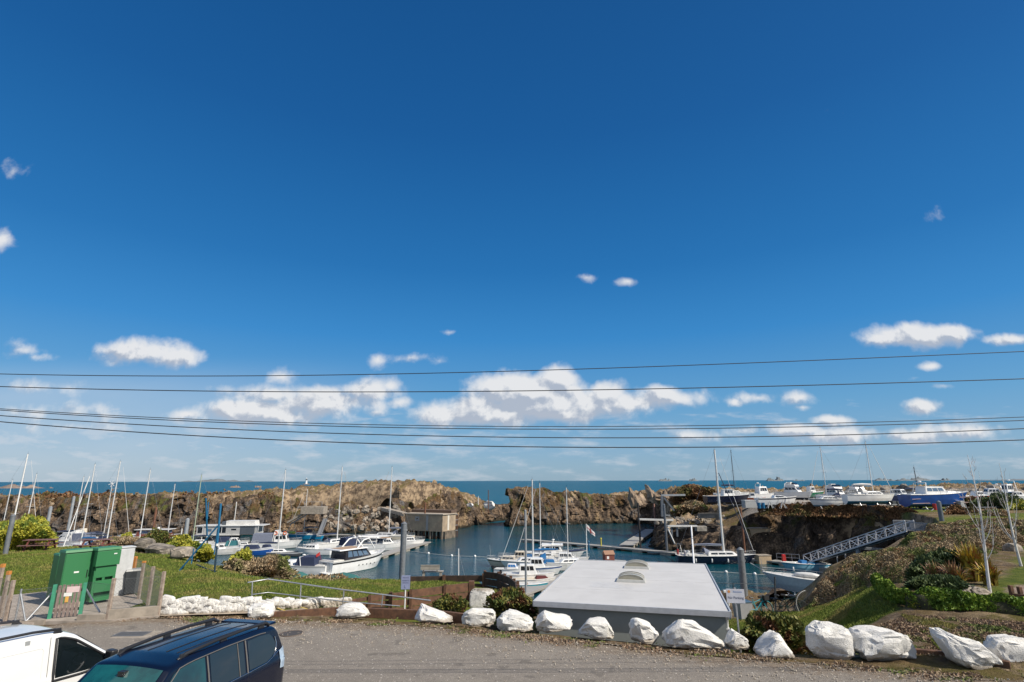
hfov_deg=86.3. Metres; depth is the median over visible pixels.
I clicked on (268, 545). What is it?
motor boat
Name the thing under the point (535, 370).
overhead wire
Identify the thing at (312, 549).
motor boat
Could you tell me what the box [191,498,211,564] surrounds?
swing post
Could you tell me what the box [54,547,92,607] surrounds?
utility cabinet
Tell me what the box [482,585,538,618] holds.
round bush
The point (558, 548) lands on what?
motor boat
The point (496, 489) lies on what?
sea
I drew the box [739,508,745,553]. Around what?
mooring pile
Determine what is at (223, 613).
ramp path
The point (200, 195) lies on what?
sky
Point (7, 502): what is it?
sailing yacht
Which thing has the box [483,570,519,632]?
retaining wall
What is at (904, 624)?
bank weeds
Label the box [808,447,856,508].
sailing yacht
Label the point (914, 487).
sailing yacht
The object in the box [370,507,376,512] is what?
rubble block
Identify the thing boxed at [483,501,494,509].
white rock
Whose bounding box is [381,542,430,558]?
pontoon
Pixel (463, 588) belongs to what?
retaining wall
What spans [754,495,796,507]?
motor boat
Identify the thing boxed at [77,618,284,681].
parked car
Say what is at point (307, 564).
motor boat
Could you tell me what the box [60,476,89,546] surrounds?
folding mast
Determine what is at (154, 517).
mooring pile
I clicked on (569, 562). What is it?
sailing yacht
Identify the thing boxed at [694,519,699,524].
rubble block
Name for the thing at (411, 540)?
motor boat
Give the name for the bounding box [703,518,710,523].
rubble block
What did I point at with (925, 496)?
motor boat
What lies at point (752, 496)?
motor boat
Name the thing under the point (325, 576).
dry scrub
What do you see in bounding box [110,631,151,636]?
drain grate
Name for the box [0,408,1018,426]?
overhead wire
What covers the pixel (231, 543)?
motor boat
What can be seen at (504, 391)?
overhead wire
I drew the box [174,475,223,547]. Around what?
sailing yacht
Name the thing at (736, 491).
sailing yacht
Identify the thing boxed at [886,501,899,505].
upturned dinghy
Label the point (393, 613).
timber edging
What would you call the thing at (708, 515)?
wall
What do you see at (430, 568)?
garden bench
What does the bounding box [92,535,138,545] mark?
thicket
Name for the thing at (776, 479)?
islet
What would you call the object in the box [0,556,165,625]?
chain link fence
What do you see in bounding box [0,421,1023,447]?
overhead wire
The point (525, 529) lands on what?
mooring pile
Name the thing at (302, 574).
covered dinghy
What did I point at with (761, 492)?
motor boat
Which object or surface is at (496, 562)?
fishing boat
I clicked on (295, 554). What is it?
work dinghy
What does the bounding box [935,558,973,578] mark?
flax clump
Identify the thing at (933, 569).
flax clump
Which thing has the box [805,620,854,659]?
white boulder
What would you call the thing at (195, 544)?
lawn shrub
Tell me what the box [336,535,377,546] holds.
motor boat
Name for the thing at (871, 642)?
white boulder
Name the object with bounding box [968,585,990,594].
garden rock
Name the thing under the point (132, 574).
wheelie bin
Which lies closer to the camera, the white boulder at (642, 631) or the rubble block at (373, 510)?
the white boulder at (642, 631)
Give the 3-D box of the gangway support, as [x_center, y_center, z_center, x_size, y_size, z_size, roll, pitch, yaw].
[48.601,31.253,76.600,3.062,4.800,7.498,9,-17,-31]
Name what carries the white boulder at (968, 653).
on the terrain at (367, 492)
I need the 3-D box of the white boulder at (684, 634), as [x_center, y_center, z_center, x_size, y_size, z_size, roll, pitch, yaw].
[5.522,8.868,16.662,1.830,0.853,1.190,0,-14,0]
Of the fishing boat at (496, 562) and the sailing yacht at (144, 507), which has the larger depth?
the sailing yacht at (144, 507)
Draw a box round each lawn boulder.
[133,538,155,548]
[144,543,174,554]
[170,546,195,558]
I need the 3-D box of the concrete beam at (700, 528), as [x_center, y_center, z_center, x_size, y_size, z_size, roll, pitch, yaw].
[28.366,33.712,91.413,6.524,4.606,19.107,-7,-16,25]
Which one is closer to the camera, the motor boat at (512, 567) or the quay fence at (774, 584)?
the quay fence at (774, 584)
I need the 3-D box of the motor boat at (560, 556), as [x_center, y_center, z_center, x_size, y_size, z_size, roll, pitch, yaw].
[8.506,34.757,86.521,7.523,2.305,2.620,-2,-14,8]
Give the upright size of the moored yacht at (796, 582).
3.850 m
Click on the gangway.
(896, 534)
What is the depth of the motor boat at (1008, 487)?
104.06 m
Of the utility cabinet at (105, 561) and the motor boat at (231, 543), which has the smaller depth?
the utility cabinet at (105, 561)
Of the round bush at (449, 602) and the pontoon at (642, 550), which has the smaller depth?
the round bush at (449, 602)
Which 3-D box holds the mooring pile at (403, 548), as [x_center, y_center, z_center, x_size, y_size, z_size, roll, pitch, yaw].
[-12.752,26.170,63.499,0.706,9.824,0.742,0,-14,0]
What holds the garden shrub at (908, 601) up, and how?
on the terrain at (367, 492)
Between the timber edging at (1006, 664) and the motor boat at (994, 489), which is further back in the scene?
the motor boat at (994, 489)
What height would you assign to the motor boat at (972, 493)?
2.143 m
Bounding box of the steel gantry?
[660,494,684,516]
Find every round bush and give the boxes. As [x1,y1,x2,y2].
[430,592,468,622]
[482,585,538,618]
[735,609,813,654]
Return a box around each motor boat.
[58,525,95,544]
[133,527,177,537]
[213,537,249,543]
[213,544,239,554]
[225,531,258,548]
[237,545,273,555]
[250,530,301,548]
[260,544,277,548]
[288,549,326,574]
[295,544,331,554]
[316,535,384,574]
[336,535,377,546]
[356,535,406,550]
[360,534,391,542]
[393,537,424,545]
[492,563,518,573]
[498,551,524,558]
[505,563,554,577]
[518,557,562,574]
[527,534,583,556]
[528,559,566,570]
[546,552,588,559]
[703,489,749,505]
[738,493,765,504]
[748,478,776,497]
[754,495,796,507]
[772,482,812,499]
[806,486,823,497]
[815,479,852,498]
[849,484,863,493]
[890,489,914,500]
[897,474,967,509]
[966,491,991,497]
[983,480,1003,494]
[1001,473,1023,494]
[1008,492,1023,498]
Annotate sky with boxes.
[0,0,1023,481]
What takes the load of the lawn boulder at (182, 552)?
on the terrain at (367, 492)
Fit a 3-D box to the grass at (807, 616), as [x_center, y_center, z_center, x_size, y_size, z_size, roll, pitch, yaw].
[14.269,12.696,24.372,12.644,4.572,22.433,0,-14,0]
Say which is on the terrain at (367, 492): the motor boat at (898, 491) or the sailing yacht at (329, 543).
the motor boat at (898, 491)
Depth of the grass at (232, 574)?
27.77 m
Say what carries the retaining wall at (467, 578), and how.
on the terrain at (367, 492)
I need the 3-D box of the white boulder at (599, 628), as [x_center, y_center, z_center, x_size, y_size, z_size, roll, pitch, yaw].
[2.664,9.170,17.412,1.125,0.603,0.900,0,-14,0]
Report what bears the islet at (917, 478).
in the sea
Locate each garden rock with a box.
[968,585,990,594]
[1002,543,1023,551]
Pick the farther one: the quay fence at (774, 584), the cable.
the quay fence at (774, 584)
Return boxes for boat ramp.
[316,519,326,536]
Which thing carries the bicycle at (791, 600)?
on the terrain at (367, 492)
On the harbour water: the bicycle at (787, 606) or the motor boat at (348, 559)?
the motor boat at (348, 559)
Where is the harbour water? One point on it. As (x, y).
(481, 541)
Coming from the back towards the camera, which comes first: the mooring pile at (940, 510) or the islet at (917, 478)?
the islet at (917, 478)
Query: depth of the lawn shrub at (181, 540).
38.73 m
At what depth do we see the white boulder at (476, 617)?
18.73 m
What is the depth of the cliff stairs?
124.39 m
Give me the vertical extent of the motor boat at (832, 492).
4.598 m
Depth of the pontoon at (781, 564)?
86.15 m
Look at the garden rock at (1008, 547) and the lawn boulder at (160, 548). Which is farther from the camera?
the lawn boulder at (160, 548)
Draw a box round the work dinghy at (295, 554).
[275,552,301,556]
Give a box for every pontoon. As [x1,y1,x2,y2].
[287,533,362,536]
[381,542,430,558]
[520,539,683,555]
[521,560,625,596]
[749,558,827,571]
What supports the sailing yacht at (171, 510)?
on the harbour water
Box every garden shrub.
[901,573,975,590]
[904,554,947,581]
[906,597,919,608]
[923,546,962,574]
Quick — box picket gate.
[47,582,87,618]
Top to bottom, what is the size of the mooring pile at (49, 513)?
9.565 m
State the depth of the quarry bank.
57.69 m
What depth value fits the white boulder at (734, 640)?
16.12 m
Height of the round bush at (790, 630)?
1.812 m
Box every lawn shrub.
[121,531,132,536]
[135,527,173,552]
[166,534,191,546]
[180,540,210,556]
[193,545,214,562]
[226,546,252,567]
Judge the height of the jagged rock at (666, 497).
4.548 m
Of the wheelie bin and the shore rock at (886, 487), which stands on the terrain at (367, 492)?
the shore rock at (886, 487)
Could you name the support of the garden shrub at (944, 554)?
on the terrain at (367, 492)
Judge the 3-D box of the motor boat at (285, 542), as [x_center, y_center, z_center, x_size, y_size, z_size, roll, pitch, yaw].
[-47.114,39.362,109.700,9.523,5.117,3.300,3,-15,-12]
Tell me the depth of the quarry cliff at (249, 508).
138.87 m
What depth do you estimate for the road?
15.01 m
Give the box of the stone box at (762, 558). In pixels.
[754,554,771,563]
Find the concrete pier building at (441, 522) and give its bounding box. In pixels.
[403,509,457,539]
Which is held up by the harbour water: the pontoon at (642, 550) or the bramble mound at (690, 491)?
the pontoon at (642, 550)
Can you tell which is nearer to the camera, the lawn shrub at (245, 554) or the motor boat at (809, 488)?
the lawn shrub at (245, 554)
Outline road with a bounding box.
[44,618,1017,681]
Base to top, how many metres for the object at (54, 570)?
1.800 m
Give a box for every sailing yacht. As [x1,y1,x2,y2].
[0,480,16,519]
[12,454,35,516]
[18,474,40,516]
[53,476,89,531]
[63,462,102,545]
[69,460,128,544]
[89,480,117,535]
[130,469,161,537]
[150,485,182,542]
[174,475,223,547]
[191,529,213,542]
[254,470,297,554]
[287,489,323,539]
[303,467,355,547]
[364,468,414,540]
[500,479,569,567]
[517,483,575,557]
[546,487,593,567]
[675,450,755,564]
[713,448,749,494]
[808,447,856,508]
[841,442,894,505]
[902,467,919,493]
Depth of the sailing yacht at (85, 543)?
104.15 m
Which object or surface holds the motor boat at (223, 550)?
on the harbour water
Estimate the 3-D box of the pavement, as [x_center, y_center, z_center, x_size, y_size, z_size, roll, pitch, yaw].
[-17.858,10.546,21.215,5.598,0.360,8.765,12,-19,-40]
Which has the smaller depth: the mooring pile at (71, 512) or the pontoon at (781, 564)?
the pontoon at (781, 564)
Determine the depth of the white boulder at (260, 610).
19.80 m
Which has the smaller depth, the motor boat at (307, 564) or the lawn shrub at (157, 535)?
the lawn shrub at (157, 535)
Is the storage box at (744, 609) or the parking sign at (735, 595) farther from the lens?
the storage box at (744, 609)
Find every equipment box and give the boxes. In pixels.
[741,500,756,507]
[955,501,964,506]
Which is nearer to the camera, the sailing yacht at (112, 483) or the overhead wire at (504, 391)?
the overhead wire at (504, 391)
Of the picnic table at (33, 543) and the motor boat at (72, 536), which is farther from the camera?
the motor boat at (72, 536)
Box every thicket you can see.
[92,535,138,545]
[218,554,300,579]
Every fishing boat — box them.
[487,547,540,567]
[781,560,831,570]
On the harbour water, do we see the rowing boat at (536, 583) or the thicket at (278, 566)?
the rowing boat at (536, 583)
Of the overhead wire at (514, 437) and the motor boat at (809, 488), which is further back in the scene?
the motor boat at (809, 488)
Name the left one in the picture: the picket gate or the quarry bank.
the picket gate
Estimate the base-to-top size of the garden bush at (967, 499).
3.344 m
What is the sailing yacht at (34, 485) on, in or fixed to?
on the harbour water
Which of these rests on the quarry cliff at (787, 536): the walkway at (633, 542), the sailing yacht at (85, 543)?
the walkway at (633, 542)
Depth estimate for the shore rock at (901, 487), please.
118.99 m
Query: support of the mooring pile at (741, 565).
in the harbour water
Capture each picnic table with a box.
[18,538,63,550]
[73,539,117,547]
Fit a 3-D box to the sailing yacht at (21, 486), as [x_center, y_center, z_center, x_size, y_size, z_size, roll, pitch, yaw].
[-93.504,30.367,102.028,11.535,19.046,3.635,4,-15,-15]
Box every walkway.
[380,507,406,515]
[619,529,652,547]
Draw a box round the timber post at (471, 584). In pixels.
[468,580,473,604]
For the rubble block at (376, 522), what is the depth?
129.21 m
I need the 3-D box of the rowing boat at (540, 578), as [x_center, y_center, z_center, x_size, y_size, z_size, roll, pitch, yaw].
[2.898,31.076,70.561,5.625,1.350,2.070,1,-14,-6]
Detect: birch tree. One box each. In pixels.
[954,455,995,592]
[986,464,1022,565]
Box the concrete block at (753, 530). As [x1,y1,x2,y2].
[746,527,770,536]
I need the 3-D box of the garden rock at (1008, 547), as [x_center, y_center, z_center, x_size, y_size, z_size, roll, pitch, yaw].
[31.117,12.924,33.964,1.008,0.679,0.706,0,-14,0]
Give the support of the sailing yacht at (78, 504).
on the harbour water
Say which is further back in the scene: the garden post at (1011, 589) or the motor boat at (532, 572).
the motor boat at (532, 572)
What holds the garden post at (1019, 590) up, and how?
on the terrain at (367, 492)
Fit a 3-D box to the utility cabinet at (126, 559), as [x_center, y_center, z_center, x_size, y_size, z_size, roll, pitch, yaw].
[-17.087,10.017,23.853,0.560,1.970,0.739,-11,-18,37]
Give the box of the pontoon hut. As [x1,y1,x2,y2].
[602,550,614,560]
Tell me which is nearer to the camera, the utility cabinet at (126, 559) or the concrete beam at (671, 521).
the utility cabinet at (126, 559)
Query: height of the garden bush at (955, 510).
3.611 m
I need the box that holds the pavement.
[0,591,158,625]
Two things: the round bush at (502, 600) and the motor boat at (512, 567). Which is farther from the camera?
the motor boat at (512, 567)
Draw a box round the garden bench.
[421,565,443,575]
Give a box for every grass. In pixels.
[0,545,498,607]
[728,578,1018,652]
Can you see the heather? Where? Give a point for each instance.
(45, 494)
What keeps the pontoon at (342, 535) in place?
on the harbour water
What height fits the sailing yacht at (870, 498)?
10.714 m
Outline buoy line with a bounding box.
[411,551,496,557]
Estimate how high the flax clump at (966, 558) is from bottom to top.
1.638 m
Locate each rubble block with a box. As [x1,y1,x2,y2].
[357,525,364,531]
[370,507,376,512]
[374,519,379,525]
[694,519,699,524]
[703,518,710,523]
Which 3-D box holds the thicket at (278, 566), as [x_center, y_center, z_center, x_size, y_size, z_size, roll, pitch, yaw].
[-15.055,13.390,31.834,5.258,1.908,3.223,0,-14,0]
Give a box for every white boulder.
[247,603,274,618]
[335,602,369,618]
[415,603,452,622]
[461,608,495,626]
[469,588,494,607]
[497,609,533,631]
[535,610,572,632]
[578,617,613,639]
[629,618,658,644]
[661,619,726,649]
[724,628,748,649]
[753,630,794,658]
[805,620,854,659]
[848,625,916,660]
[929,627,1002,669]
[983,634,1023,661]
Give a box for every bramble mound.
[668,483,720,504]
[670,500,710,516]
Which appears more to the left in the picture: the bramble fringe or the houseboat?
the houseboat
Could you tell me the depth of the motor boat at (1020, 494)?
91.62 m
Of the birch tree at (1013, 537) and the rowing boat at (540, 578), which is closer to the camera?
the birch tree at (1013, 537)
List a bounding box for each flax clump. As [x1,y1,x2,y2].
[916,560,944,575]
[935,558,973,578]
[950,541,991,581]
[956,567,969,580]
[967,557,1010,585]
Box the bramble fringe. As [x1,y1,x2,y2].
[757,501,917,522]
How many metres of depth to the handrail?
21.76 m
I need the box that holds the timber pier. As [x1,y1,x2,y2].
[893,520,926,531]
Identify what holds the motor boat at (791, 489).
on the terrain at (367, 492)
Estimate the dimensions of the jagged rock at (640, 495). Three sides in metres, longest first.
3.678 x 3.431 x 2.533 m
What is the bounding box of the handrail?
[247,578,430,606]
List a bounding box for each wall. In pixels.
[160,594,351,616]
[352,583,468,608]
[410,573,483,587]
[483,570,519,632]
[698,513,718,517]
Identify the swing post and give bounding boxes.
[179,503,221,571]
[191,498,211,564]
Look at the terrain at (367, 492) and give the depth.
29.57 m
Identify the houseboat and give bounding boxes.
[196,520,269,542]
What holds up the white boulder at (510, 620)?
on the terrain at (367, 492)
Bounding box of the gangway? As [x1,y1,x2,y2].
[803,520,914,561]
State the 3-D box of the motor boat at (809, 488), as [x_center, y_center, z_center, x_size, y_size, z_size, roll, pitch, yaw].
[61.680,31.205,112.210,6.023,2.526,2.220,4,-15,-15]
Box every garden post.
[1007,585,1014,595]
[1016,586,1023,594]
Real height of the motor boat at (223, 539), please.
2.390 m
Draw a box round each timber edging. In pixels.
[270,607,462,623]
[915,648,1010,668]
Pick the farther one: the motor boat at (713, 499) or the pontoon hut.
the motor boat at (713, 499)
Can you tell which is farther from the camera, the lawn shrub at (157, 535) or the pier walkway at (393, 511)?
the pier walkway at (393, 511)
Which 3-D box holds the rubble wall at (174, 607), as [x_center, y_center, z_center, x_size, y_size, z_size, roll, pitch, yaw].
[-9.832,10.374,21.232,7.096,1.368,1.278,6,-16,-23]
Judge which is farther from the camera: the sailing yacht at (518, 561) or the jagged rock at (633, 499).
the jagged rock at (633, 499)
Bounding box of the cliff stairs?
[287,502,327,524]
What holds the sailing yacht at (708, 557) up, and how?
on the harbour water
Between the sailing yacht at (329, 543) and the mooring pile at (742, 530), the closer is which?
the mooring pile at (742, 530)
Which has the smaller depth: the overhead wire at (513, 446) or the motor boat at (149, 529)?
the overhead wire at (513, 446)
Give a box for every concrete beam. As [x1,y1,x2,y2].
[639,518,675,524]
[667,525,706,562]
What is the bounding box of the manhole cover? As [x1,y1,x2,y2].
[279,630,303,636]
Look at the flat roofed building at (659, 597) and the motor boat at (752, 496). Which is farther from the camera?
the motor boat at (752, 496)
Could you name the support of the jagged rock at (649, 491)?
on the terrain at (367, 492)
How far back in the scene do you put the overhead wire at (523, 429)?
12.90 m
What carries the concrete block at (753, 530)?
on the quarry cliff at (787, 536)
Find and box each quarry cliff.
[0,489,509,536]
[504,486,660,526]
[648,506,839,564]
[841,505,933,560]
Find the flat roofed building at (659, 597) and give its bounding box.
[533,559,731,651]
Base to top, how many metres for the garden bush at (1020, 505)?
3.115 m
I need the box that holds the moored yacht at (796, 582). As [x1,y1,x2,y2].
[750,562,818,592]
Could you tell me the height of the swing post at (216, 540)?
3.835 m
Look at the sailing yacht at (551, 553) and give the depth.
89.14 m
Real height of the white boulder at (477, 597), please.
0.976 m
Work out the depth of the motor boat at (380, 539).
118.10 m
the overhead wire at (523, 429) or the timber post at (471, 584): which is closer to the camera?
the overhead wire at (523, 429)
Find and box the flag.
[587,525,594,535]
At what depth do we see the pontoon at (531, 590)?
65.79 m
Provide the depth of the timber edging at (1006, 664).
15.18 m
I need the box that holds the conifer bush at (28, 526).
[0,513,58,550]
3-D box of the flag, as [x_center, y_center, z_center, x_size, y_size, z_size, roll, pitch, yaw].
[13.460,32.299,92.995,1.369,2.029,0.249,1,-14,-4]
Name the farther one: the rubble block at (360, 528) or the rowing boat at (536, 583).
the rubble block at (360, 528)
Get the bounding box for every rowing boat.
[512,575,554,581]
[519,581,547,586]
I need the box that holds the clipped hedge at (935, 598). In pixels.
[870,572,1023,615]
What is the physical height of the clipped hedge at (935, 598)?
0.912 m
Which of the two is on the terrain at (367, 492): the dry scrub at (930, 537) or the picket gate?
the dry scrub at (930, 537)
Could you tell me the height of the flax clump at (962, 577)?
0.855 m
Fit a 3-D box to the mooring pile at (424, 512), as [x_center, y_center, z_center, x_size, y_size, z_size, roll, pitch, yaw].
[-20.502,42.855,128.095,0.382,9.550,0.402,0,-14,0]
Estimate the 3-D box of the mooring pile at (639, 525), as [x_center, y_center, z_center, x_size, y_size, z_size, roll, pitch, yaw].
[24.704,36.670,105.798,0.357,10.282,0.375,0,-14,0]
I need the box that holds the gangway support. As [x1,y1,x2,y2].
[836,547,881,561]
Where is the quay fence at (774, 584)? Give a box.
[727,576,776,610]
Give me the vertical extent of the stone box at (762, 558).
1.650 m
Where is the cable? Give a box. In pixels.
[196,564,273,578]
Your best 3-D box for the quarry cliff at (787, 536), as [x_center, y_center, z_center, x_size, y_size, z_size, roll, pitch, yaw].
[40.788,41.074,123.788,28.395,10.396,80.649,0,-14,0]
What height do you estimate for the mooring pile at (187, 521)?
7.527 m
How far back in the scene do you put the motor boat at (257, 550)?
98.72 m
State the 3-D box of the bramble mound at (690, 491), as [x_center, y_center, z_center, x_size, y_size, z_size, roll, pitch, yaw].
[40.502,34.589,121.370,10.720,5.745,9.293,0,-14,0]
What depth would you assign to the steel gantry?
112.21 m
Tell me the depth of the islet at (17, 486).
1142.02 m
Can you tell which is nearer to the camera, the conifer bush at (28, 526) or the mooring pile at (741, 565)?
the conifer bush at (28, 526)
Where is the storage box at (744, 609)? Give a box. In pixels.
[732,599,752,619]
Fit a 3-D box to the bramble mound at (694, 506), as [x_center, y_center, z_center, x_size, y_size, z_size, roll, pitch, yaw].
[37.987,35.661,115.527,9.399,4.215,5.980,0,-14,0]
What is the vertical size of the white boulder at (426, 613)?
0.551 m
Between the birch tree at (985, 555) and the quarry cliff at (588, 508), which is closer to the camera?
the birch tree at (985, 555)
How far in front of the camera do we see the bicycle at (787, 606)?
32.89 m
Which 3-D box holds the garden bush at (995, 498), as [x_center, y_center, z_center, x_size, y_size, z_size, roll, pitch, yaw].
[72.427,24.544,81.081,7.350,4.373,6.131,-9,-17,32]
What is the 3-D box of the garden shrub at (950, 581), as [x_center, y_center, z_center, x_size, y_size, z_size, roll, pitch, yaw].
[16.192,9.220,20.641,2.723,0.864,1.469,0,-14,0]
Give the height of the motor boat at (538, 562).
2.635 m
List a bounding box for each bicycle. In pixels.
[749,594,772,610]
[766,592,801,612]
[772,594,806,611]
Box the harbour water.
[176,523,822,598]
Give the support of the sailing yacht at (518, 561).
on the harbour water
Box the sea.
[0,480,1023,522]
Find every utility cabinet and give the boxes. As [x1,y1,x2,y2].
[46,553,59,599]
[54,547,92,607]
[85,545,121,601]
[114,545,135,595]
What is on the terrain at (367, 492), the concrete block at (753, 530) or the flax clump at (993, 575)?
the flax clump at (993, 575)
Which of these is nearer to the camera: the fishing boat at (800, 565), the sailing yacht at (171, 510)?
the fishing boat at (800, 565)
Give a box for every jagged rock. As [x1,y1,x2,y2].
[628,487,642,508]
[637,492,645,504]
[644,484,658,504]
[653,493,660,500]
[663,488,668,506]
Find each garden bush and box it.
[944,504,977,514]
[964,496,983,506]
[969,492,1023,508]
[969,507,1007,516]
[1001,499,1023,509]
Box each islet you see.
[0,484,41,487]
[181,479,254,481]
[766,476,783,480]
[875,478,894,480]
[895,477,930,480]
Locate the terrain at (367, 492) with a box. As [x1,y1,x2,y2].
[0,479,1023,681]
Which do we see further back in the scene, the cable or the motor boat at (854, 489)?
the motor boat at (854, 489)
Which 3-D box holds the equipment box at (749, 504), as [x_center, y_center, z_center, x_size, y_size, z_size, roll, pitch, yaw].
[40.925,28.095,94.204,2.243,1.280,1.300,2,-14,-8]
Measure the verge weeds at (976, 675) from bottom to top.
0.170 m
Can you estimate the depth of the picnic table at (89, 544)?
37.91 m
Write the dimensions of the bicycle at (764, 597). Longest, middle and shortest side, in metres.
2.022 x 1.200 x 0.640 m
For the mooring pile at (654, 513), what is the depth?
143.51 m
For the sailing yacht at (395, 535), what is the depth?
122.60 m
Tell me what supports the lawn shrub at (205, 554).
on the terrain at (367, 492)
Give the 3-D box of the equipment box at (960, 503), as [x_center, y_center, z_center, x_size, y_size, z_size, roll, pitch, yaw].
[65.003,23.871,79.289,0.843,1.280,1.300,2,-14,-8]
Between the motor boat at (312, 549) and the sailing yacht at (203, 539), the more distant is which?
the sailing yacht at (203, 539)
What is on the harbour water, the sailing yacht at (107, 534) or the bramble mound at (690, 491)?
the sailing yacht at (107, 534)
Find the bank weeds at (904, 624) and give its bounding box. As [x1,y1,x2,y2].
[854,614,1023,662]
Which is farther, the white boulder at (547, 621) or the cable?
the cable
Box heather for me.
[26,485,400,510]
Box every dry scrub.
[97,543,535,632]
[800,517,1023,610]
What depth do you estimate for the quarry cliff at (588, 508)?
169.35 m
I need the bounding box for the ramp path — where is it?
[160,608,307,615]
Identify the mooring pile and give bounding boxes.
[2,514,15,553]
[47,506,52,520]
[66,496,75,530]
[152,507,157,526]
[184,518,189,536]
[399,522,406,578]
[423,502,425,537]
[524,510,526,592]
[637,503,640,547]
[653,503,655,527]
[663,504,667,550]
[737,547,747,596]
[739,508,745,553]
[936,500,944,520]
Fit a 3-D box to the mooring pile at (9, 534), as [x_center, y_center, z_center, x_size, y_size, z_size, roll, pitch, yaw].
[-32.980,13.461,35.636,0.296,4.128,0.311,0,-14,0]
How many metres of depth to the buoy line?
97.13 m
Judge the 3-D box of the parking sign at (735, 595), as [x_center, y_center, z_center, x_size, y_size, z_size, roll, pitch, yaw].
[7.134,8.973,17.225,0.550,2.220,0.074,-3,-15,12]
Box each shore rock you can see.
[879,485,889,493]
[895,484,914,493]
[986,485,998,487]
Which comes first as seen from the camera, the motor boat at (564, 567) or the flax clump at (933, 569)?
the flax clump at (933, 569)
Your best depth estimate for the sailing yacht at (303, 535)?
126.19 m
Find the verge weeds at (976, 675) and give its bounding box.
[122,615,1023,681]
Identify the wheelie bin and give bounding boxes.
[123,567,140,593]
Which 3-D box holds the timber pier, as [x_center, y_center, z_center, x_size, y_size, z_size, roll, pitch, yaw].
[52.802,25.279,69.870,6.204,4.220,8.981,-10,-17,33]
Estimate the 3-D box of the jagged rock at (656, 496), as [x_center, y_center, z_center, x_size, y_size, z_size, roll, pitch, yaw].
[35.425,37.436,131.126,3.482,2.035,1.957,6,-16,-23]
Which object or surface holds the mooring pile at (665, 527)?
in the harbour water
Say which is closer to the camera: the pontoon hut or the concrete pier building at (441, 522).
the pontoon hut
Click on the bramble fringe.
(797, 508)
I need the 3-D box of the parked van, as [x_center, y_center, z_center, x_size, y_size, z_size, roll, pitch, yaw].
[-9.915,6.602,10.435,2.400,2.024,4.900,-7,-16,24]
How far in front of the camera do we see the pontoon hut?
85.77 m
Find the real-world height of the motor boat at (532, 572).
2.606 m
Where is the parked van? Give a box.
[0,620,117,681]
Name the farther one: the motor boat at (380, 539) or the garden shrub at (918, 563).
the motor boat at (380, 539)
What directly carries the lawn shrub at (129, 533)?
on the terrain at (367, 492)
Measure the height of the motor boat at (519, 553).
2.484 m
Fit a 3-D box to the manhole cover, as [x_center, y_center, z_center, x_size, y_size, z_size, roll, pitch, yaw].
[-7.162,9.501,17.737,0.740,0.035,0.740,0,-14,0]
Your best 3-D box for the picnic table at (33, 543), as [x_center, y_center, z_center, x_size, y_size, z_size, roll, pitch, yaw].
[-32.650,14.144,37.820,1.900,0.774,1.820,3,-15,-14]
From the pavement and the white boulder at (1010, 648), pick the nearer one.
the white boulder at (1010, 648)
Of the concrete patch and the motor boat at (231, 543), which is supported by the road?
the concrete patch
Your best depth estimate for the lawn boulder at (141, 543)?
39.57 m
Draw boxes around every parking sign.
[401,575,409,608]
[726,587,744,652]
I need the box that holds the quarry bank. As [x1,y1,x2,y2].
[530,588,792,614]
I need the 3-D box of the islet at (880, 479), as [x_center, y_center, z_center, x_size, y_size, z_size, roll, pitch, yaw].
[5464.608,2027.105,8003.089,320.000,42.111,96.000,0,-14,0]
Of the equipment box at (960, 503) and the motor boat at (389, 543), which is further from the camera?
the motor boat at (389, 543)
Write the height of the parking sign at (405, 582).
1.940 m
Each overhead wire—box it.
[0,378,1023,391]
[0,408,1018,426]
[0,415,1023,437]
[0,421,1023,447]
[1,410,1023,429]
[10,351,1023,375]
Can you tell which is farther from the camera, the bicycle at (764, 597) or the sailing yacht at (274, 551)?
the sailing yacht at (274, 551)
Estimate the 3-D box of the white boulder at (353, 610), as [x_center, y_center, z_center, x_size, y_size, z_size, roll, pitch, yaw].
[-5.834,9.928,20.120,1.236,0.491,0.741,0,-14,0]
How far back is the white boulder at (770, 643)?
15.40 m
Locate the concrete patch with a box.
[110,631,161,637]
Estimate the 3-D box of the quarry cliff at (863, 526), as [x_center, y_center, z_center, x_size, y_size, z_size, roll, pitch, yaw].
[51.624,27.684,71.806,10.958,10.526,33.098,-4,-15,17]
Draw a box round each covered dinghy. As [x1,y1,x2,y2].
[294,571,307,576]
[331,572,360,577]
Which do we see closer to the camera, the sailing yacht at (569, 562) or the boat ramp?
the sailing yacht at (569, 562)

